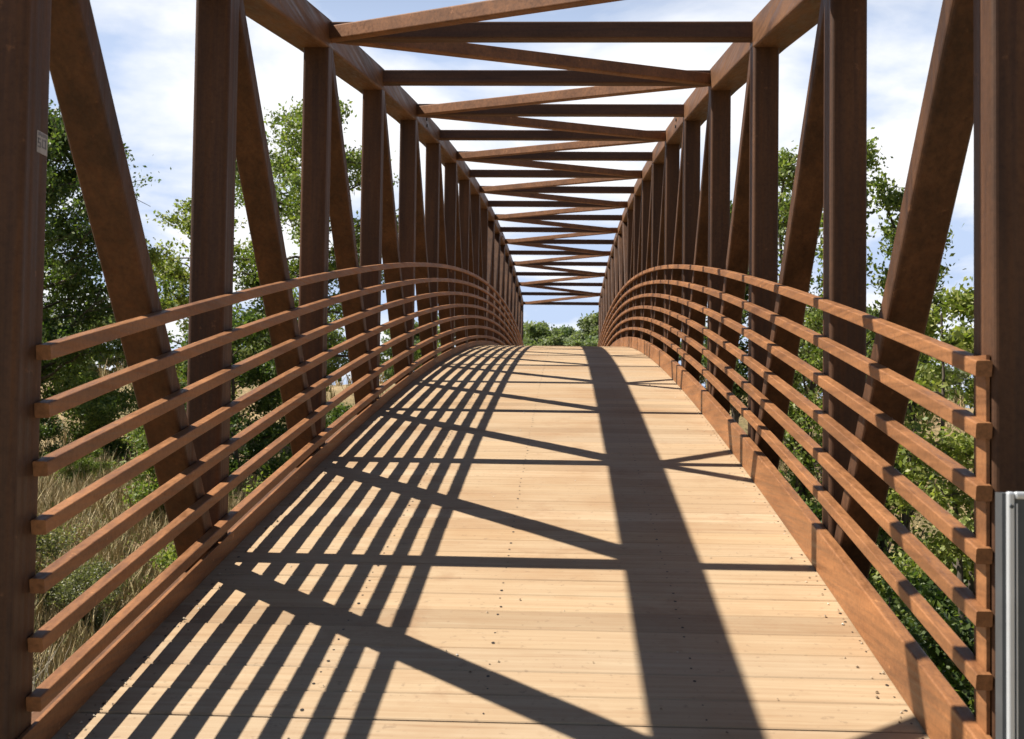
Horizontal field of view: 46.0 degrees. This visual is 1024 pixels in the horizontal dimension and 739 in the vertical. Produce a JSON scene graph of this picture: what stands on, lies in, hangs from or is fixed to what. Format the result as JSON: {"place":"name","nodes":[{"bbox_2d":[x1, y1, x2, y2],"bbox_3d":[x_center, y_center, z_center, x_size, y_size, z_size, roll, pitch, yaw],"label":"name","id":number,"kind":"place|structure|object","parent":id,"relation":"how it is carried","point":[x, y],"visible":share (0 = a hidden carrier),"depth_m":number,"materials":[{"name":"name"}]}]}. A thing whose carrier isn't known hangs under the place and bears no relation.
{"place":"outdoors","nodes":[
{"label":"outdoors","id":0,"kind":"place"},
{"bbox_2d":[32,358,973,690],"bbox_3d":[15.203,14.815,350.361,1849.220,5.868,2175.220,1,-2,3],"label":"ground","id":1,"kind":"structure","parent":0,"point":[336,390],"depth_m":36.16,"materials":[{"name":"green plant"}]},
{"bbox_2d":[32,636,71,691],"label":"dead shrub","id":2,"kind":"object","parent":1,"relation":"on","point":[48,661],"visible":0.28,"depth_m":12.25,"materials":[{"name":"beige plant"}]},
{"bbox_2d":[39,413,66,456],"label":"shrub","id":3,"kind":"object","parent":1,"relation":"on","point":[50,431],"visible":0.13,"depth_m":26.98,"materials":[{"name":"green plant"}]},
{"bbox_2d":[36,513,89,599],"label":"shrub","id":4,"kind":"object","parent":1,"relation":"on","point":[46,547],"visible":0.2,"depth_m":16.86,"materials":[{"name":"green plant"}]},
{"bbox_2d":[45,313,101,373],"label":"distant tree","id":5,"kind":"object","parent":1,"relation":"on","point":[59,323],"depth_m":77.72,"materials":[{"name":"green plant"}]},
{"bbox_2d":[42,447,122,488],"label":"shrub","id":6,"kind":"object","parent":1,"relation":"on","point":[85,461],"visible":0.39,"depth_m":24.30,"materials":[{"name":"green plant"}]},
{"bbox_2d":[34,554,135,631],"bbox_3d":[-5.617,3.061,16.138,1.700,1.280,1.554,-1,-3,42],"label":"shrub","id":7,"kind":"object","parent":1,"relation":"on","point":[96,572],"visible":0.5,"depth_m":15.99,"materials":[{"name":"green plant"}]},
{"bbox_2d":[44,364,140,464],"bbox_3d":[-10.000,1.275,29.362,2.779,2.912,3.903,2,-2,-22],"label":"shrub","id":8,"kind":"object","parent":1,"relation":"on","point":[94,414],"visible":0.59,"depth_m":29.13,"materials":[{"name":"green plant"}]},
{"bbox_2d":[69,311,126,377],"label":"distant tree","id":9,"kind":"object","parent":1,"relation":"on","point":[113,363],"visible":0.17,"depth_m":78.94,"materials":[{"name":"green plant"}]},
{"bbox_2d":[40,99,186,404],"bbox_3d":[-12.229,-2.202,30.896,7.096,9.538,9.392,1,-2,3],"label":"shade tree","id":10,"kind":"object","parent":1,"relation":"on","point":[69,233],"visible":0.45,"depth_m":30.05,"materials":[{"name":"green plant"}]},
{"bbox_2d":[32,474,239,688],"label":"weeds","id":11,"kind":"object","parent":1,"relation":"on","point":[37,668],"visible":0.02,"depth_m":18.90,"materials":[{"name":"green plant"}]},
{"bbox_2d":[141,541,177,587],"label":"shrub","id":12,"kind":"object","parent":1,"relation":"on","point":[170,556],"visible":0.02,"depth_m":17.44,"materials":[{"name":"green plant"}]},
{"bbox_2d":[114,425,242,517],"bbox_3d":[-5.791,1.968,21.122,2.928,2.445,2.084,0,-2,29],"label":"shrub","id":13,"kind":"object","parent":1,"relation":"on","point":[138,439],"visible":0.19,"depth_m":20.98,"materials":[{"name":"green plant"}]},
{"bbox_2d":[145,197,258,388],"bbox_3d":[-9.599,-1.302,34.167,4.400,7.429,4.428,-1,-3,42],"label":"young tree","id":14,"kind":"object","parent":1,"relation":"on","point":[169,266],"visible":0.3,"depth_m":34.00,"materials":[{"name":"green plant"}]},
{"bbox_2d":[179,378,274,435],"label":"shrub","id":15,"kind":"object","parent":1,"relation":"on","point":[181,385],"visible":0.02,"depth_m":32.07,"materials":[{"name":"green plant"}]},
{"bbox_2d":[167,302,287,488],"bbox_3d":[-6.067,0.767,26.192,3.940,4.500,3.583,1,-2,3],"label":"understory tree","id":16,"kind":"object","parent":1,"relation":"on","point":[268,404],"visible":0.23,"depth_m":26.20,"materials":[{"name":"green plant"}]},
{"bbox_2d":[234,342,252,378],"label":"distant tree","id":17,"kind":"object","parent":1,"relation":"on","point":[242,356],"visible":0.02,"depth_m":94.89,"materials":[{"name":"green plant"}]},
{"bbox_2d":[236,338,269,382],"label":"distant tree","id":18,"kind":"object","parent":1,"relation":"on","point":[249,352],"depth_m":91.06,"materials":[{"name":"green plant"}]},
{"bbox_2d":[242,469,268,495],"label":"shrub","id":19,"kind":"object","parent":1,"relation":"on","point":[249,490],"visible":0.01,"depth_m":21.41,"materials":[{"name":"green plant"}]},
{"bbox_2d":[270,449,291,472],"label":"shrub","id":20,"kind":"object","parent":1,"relation":"on","point":[283,459],"visible":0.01,"depth_m":25.92,"materials":[{"name":"green plant"}]},
{"bbox_2d":[257,320,349,380],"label":"distant tree","id":21,"kind":"object","parent":1,"relation":"on","point":[338,361],"visible":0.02,"depth_m":79.58,"materials":[{"name":"green plant"}]},
{"bbox_2d":[269,402,353,462],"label":"shrub","id":22,"kind":"object","parent":1,"relation":"on","point":[338,412],"visible":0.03,"depth_m":30.32,"materials":[{"name":"green plant"}]},
{"bbox_2d":[232,96,421,419],"bbox_3d":[-5.147,-2.470,33.454,6.962,10.224,7.361,2,-2,-19],"label":"cottonwood tree","id":23,"kind":"object","parent":1,"relation":"on","point":[284,165],"visible":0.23,"depth_m":33.09,"materials":[{"name":"green plant"}]},
{"bbox_2d":[380,320,440,383],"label":"distant tree","id":24,"kind":"object","parent":1,"relation":"on","point":[389,372],"visible":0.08,"depth_m":85.83,"materials":[{"name":"green plant"}]},
{"bbox_2d":[419,313,455,365],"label":"distant tree","id":25,"kind":"object","parent":1,"relation":"on","point":[439,340],"visible":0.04,"depth_m":88.95,"materials":[{"name":"green plant"}]},
{"bbox_2d":[523,337,538,345],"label":"distant tree","id":26,"kind":"object","parent":1,"relation":"on","point":[526,342],"visible":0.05,"depth_m":86.32,"materials":[{"name":"green plant"}]},
{"bbox_2d":[523,320,544,333],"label":"distant tree","id":27,"kind":"object","parent":1,"relation":"on","point":[532,323],"depth_m":98.77,"materials":[{"name":"green plant"}]},
{"bbox_2d":[523,321,567,343],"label":"distant tree","id":28,"kind":"object","parent":1,"relation":"on","point":[534,331],"visible":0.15,"depth_m":91.37,"materials":[{"name":"green plant"}]},
{"bbox_2d":[528,331,575,345],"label":"distant tree","id":29,"kind":"object","parent":1,"relation":"on","point":[554,340],"visible":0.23,"depth_m":83.21,"materials":[{"name":"green plant"}]},
{"bbox_2d":[548,324,586,337],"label":"distant tree","id":30,"kind":"object","parent":1,"relation":"on","point":[567,331],"visible":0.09,"depth_m":95.41,"materials":[{"name":"green plant"}]},
{"bbox_2d":[563,337,597,345],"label":"distant tree","id":31,"kind":"object","parent":1,"relation":"on","point":[586,343],"visible":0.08,"depth_m":80.71,"materials":[{"name":"green plant"}]},
{"bbox_2d":[566,310,598,340],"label":"distant tree","id":32,"kind":"object","parent":1,"relation":"on","point":[588,325],"visible":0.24,"depth_m":89.48,"materials":[{"name":"green plant"}]},
{"bbox_2d":[582,335,597,340],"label":"distant tree","id":33,"kind":"object","parent":1,"relation":"on","point":[591,337],"visible":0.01,"depth_m":84.39,"materials":[{"name":"green plant"}]},
{"bbox_2d":[679,323,747,389],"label":"distant tree","id":34,"kind":"object","parent":1,"relation":"on","point":[702,379],"visible":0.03,"depth_m":86.57,"materials":[{"name":"green plant"}]},
{"bbox_2d":[701,200,748,423],"bbox_3d":[6.614,-1.276,35.592,2.655,7.677,2.416,1,-2,3],"label":"poplar tree","id":35,"kind":"object","parent":1,"relation":"on","point":[738,392],"visible":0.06,"depth_m":35.46,"materials":[{"name":"green plant"}]},
{"bbox_2d":[738,307,822,395],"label":"distant tree","id":36,"kind":"object","parent":1,"relation":"on","point":[809,381],"visible":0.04,"depth_m":82.45,"materials":[{"name":"green plant"}]},
{"bbox_2d":[782,473,816,504],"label":"shrub","id":37,"kind":"object","parent":1,"relation":"on","point":[794,486],"depth_m":29.84,"materials":[{"name":"green plant"}]},
{"bbox_2d":[741,140,872,511],"bbox_3d":[6.824,0.115,27.496,2.991,11.138,2.412,-1,-3,42],"label":"poplar tree","id":38,"kind":"object","parent":1,"relation":"on","point":[787,161],"visible":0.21,"depth_m":27.49,"materials":[{"name":"green plant"}]},
{"bbox_2d":[798,304,879,397],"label":"distant tree","id":39,"kind":"object","parent":1,"relation":"on","point":[868,350],"visible":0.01,"depth_m":77.61,"materials":[{"name":"green plant"}]},
{"bbox_2d":[795,487,893,557],"bbox_3d":[5.702,3.843,22.010,4.391,3.654,3.127,-1,-3,40],"label":"shrub","id":40,"kind":"object","parent":1,"relation":"on","point":[797,489],"depth_m":21.48,"materials":[{"name":"green plant"}]},
{"bbox_2d":[802,497,894,572],"bbox_3d":[4.373,3.675,19.727,3.934,3.519,3.446,1,-2,7],"label":"shrub","id":41,"kind":"object","parent":1,"relation":"on","point":[815,510],"depth_m":19.06,"materials":[{"name":"green plant"}]},
{"bbox_2d":[810,127,965,597],"bbox_3d":[5.443,0.819,17.823,2.316,8.758,1.959,1,-2,3],"label":"poplar tree","id":42,"kind":"object","parent":1,"relation":"on","point":[890,199],"visible":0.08,"depth_m":17.76,"materials":[{"name":"green plant"}]},
{"bbox_2d":[870,338,941,388],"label":"distant tree","id":43,"kind":"object","parent":1,"relation":"on","point":[925,361],"depth_m":84.65,"materials":[{"name":"green plant"}]},
{"bbox_2d":[880,591,940,632],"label":"shrub","id":44,"kind":"object","parent":1,"relation":"on","point":[895,608],"visible":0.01,"depth_m":11.71,"materials":[{"name":"green plant"}]},
{"bbox_2d":[868,533,968,605],"bbox_3d":[6.575,3.747,16.372,4.028,3.196,3.812,2,-3,-36],"label":"shrub","id":45,"kind":"object","parent":1,"relation":"on","point":[874,579],"visible":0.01,"depth_m":16.56,"materials":[{"name":"green plant"}]},
{"bbox_2d":[872,559,967,618],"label":"shrub","id":46,"kind":"object","parent":1,"relation":"on","point":[928,587],"visible":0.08,"depth_m":13.87,"materials":[{"name":"green plant"}]},
{"bbox_2d":[885,276,973,629],"bbox_3d":[4.890,1.895,11.883,2.670,5.808,3.215,1,-2,3],"label":"leafy tree","id":47,"kind":"object","parent":1,"relation":"on","point":[959,303],"visible":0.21,"depth_m":12.38,"materials":[{"name":"green plant"}]},
{"bbox_2d":[901,603,973,713],"bbox_3d":[2.885,1.876,6.249,1.819,1.806,2.076,2,-3,-33],"label":"shrub","id":48,"kind":"object","parent":1,"relation":"on","point":[964,633],"visible":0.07,"depth_m":6.78,"materials":[{"name":"green plant"}]},
{"bbox_2d":[901,607,973,710],"bbox_3d":[3.391,2.839,9.381,2.841,2.114,2.489,1,-2,5],"label":"shrub","id":49,"kind":"object","parent":1,"relation":"on","point":[909,621],"visible":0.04,"depth_m":9.56,"materials":[{"name":"green plant"}]},
{"bbox_2d":[930,324,973,407],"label":"distant tree","id":50,"kind":"object","parent":1,"relation":"on","point":[963,375],"visible":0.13,"depth_m":87.77,"materials":[{"name":"green plant"}]},
{"bbox_2d":[946,607,973,712],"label":"shrub","id":51,"kind":"object","parent":1,"relation":"on","point":[953,620],"depth_m":7.90,"materials":[{"name":"green plant"}]},
{"bbox_2d":[43,0,973,407],"label":"sky","id":52,"kind":"structure","parent":0,"point":[148,46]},
{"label":"abutment","id":53,"kind":"structure","parent":0,"visible":0},
{"bbox_2d":[0,0,1023,738],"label":"footbridge","id":54,"kind":"object","parent":53,"relation":"on","point":[418,538],"visible":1,"depth_m":4.89,"materials":[{"name":"brown wood"}]},
{"bbox_2d":[66,347,922,737],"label":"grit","id":55,"kind":"object","parent":54,"relation":"on","point":[520,599],"visible":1,"depth_m":4.36,"materials":[{"name":"brown stone"}]},
{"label":"path","id":56,"kind":"structure","parent":0,"visible":0},
{"bbox_2d":[995,491,1023,738],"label":"metal cabinet","id":57,"kind":"object","parent":56,"relation":"on","point":[1009,614],"visible":1,"depth_m":2.47,"materials":[{"name":"metal"}]}
]}

